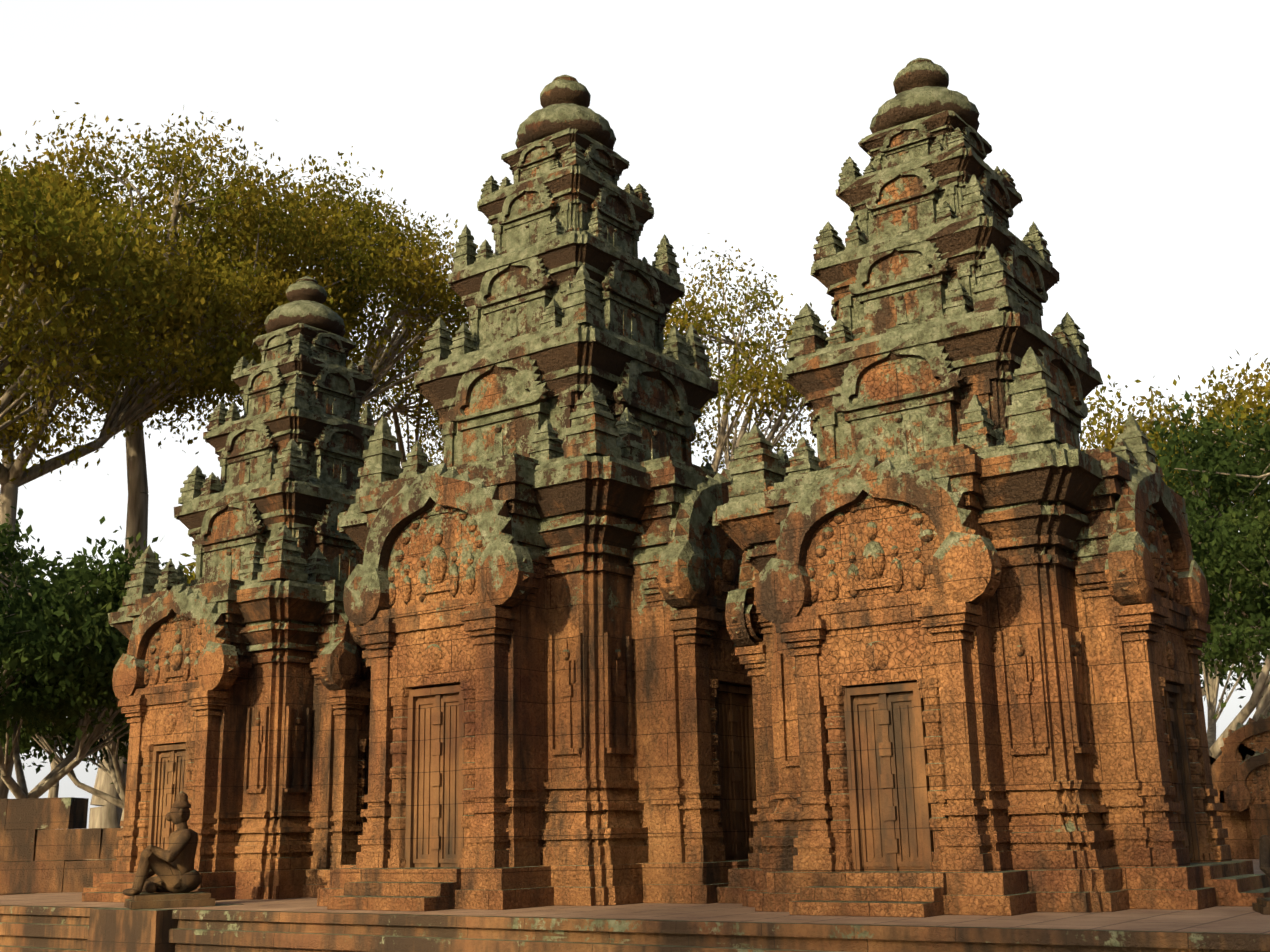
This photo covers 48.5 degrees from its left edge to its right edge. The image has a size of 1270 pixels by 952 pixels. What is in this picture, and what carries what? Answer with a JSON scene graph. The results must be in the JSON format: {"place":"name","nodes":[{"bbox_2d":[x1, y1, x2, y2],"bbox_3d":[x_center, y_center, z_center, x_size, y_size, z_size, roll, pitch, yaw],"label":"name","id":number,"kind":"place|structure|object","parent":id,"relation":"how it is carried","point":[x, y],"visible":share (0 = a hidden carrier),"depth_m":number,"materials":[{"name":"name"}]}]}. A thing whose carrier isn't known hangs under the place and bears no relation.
{"place":"outdoors","nodes":[
{"label":"outdoors","id":0,"kind":"place"},
{"bbox_2d":[0,0,1269,828],"label":"sky","id":1,"kind":"structure","parent":0,"point":[1134,135],"materials":[{"name":"white"}]},
{"bbox_2d":[712,58,1269,917],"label":"tower","id":2,"kind":"structure","parent":0,"point":[966,614],"depth_m":12.57,"materials":[{"name":"stone"}]},
{"label":"ground","id":3,"kind":"structure","parent":0,"visible":0},
{"bbox_2d":[15,517,50,595],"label":"tree","id":4,"kind":"object","parent":3,"relation":"on","point":[17,530],"depth_m":98.55,"materials":[{"name":"green plant"}]},
{"bbox_2d":[0,797,122,894],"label":"enclosure wall","id":5,"kind":"structure","parent":3,"relation":"on","point":[69,845],"depth_m":21.07,"materials":[{"name":"brown stone"}]},
{"bbox_2d":[0,548,129,798],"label":"tree","id":6,"kind":"object","parent":3,"relation":"on","point":[21,699],"visible":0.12,"depth_m":30.80,"materials":[{"name":"green plant"}]},
{"bbox_2d":[0,591,129,827],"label":"tree","id":7,"kind":"object","parent":3,"relation":"on","point":[111,755],"visible":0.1,"depth_m":38.22,"materials":[{"name":"green plant"}]},
{"bbox_2d":[28,550,107,860],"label":"tree","id":8,"kind":"object","parent":3,"relation":"on","point":[53,791],"depth_m":109.40,"materials":[{"name":"green plant"}]},
{"bbox_2d":[0,503,184,746],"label":"tree","id":9,"kind":"object","parent":3,"relation":"on","point":[44,607],"visible":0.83,"depth_m":28.66,"materials":[{"name":"green plant"}]},
{"bbox_2d":[0,130,199,487],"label":"tall tree","id":10,"kind":"object","parent":3,"relation":"on","point":[16,243],"visible":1,"depth_m":40.49,"materials":[{"name":"green plant"}]},
{"bbox_2d":[0,150,270,798],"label":"tall tree","id":11,"kind":"object","parent":3,"relation":"on","point":[157,391],"visible":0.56,"depth_m":47.00,"materials":[{"name":"green plant"}]},
{"bbox_2d":[87,904,243,951],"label":"stone pedestal","id":12,"kind":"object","parent":3,"relation":"on","point":[125,930],"depth_m":15.12,"materials":[{"name":"brown stone"}]},
{"bbox_2d":[123,791,215,909],"bbox_3d":[-5.242,4.191,15.871,0.953,1.251,0.834,5,-15,-23],"label":"guardian statue","id":13,"kind":"object","parent":12,"relation":"on","point":[177,879],"visible":1,"depth_m":15.61,"materials":[{"name":"stone"}]},
{"bbox_2d":[179,553,195,583],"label":"tree","id":14,"kind":"object","parent":3,"relation":"on","point":[192,565],"depth_m":99.22,"materials":[{"name":"green plant"}]},
{"bbox_2d":[0,102,432,859],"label":"tall tree","id":15,"kind":"object","parent":3,"relation":"on","point":[260,226],"visible":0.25,"depth_m":53.29,"materials":[{"name":"green plant"}]},
{"bbox_2d":[76,146,477,447],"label":"tall tree","id":16,"kind":"object","parent":3,"relation":"on","point":[431,292],"visible":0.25,"depth_m":60.85,"materials":[{"name":"green plant"}]},
{"bbox_2d":[351,317,456,468],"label":"tall tree","id":17,"kind":"object","parent":3,"relation":"on","point":[401,408],"visible":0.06,"depth_m":75.47,"materials":[{"name":"green plant"}]},
{"bbox_2d":[0,859,1269,951],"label":"stone platform","id":18,"kind":"structure","parent":3,"relation":"on","point":[47,922],"depth_m":11.92,"materials":[{"name":"brown stone"}]},
{"bbox_2d":[82,276,375,902],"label":"tower","id":19,"kind":"structure","parent":18,"relation":"on","point":[241,680],"depth_m":18.24,"materials":[{"name":"stone"}]},
{"bbox_2d":[317,75,757,911],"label":"tower","id":20,"kind":"structure","parent":18,"relation":"on","point":[541,581],"depth_m":15.21,"materials":[{"name":"stone"}]},
{"bbox_2d":[1252,835,1269,914],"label":"guardian statue","id":21,"kind":"object","parent":18,"relation":"on","point":[1261,905],"visible":1,"depth_m":10.91,"materials":[{"name":"stone"}]},
{"bbox_2d":[664,233,829,471],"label":"tree","id":22,"kind":"object","parent":3,"relation":"on","point":[754,376],"visible":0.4,"depth_m":70.98,"materials":[{"name":"green plant"}]},
{"bbox_2d":[1080,349,1269,709],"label":"tree","id":23,"kind":"object","parent":3,"relation":"on","point":[1222,407],"visible":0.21,"depth_m":47.27,"materials":[{"name":"green plant"}]},
{"bbox_2d":[1147,391,1269,595],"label":"tree","id":24,"kind":"object","parent":3,"relation":"on","point":[1217,463],"visible":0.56,"depth_m":38.60,"materials":[{"name":"green plant"}]},
{"bbox_2d":[1173,474,1269,758],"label":"tree","id":25,"kind":"object","parent":3,"relation":"on","point":[1244,570],"visible":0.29,"depth_m":35.52,"materials":[{"name":"green plant"}]},
{"bbox_2d":[1202,550,1269,696],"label":"tree","id":26,"kind":"object","parent":3,"relation":"on","point":[1203,689],"depth_m":55.48,"materials":[{"name":"green plant"}]},
{"bbox_2d":[1209,710,1269,858],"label":"library","id":27,"kind":"structure","parent":3,"relation":"on","point":[1240,768],"depth_m":25.38,"materials":[{"name":"stone"}]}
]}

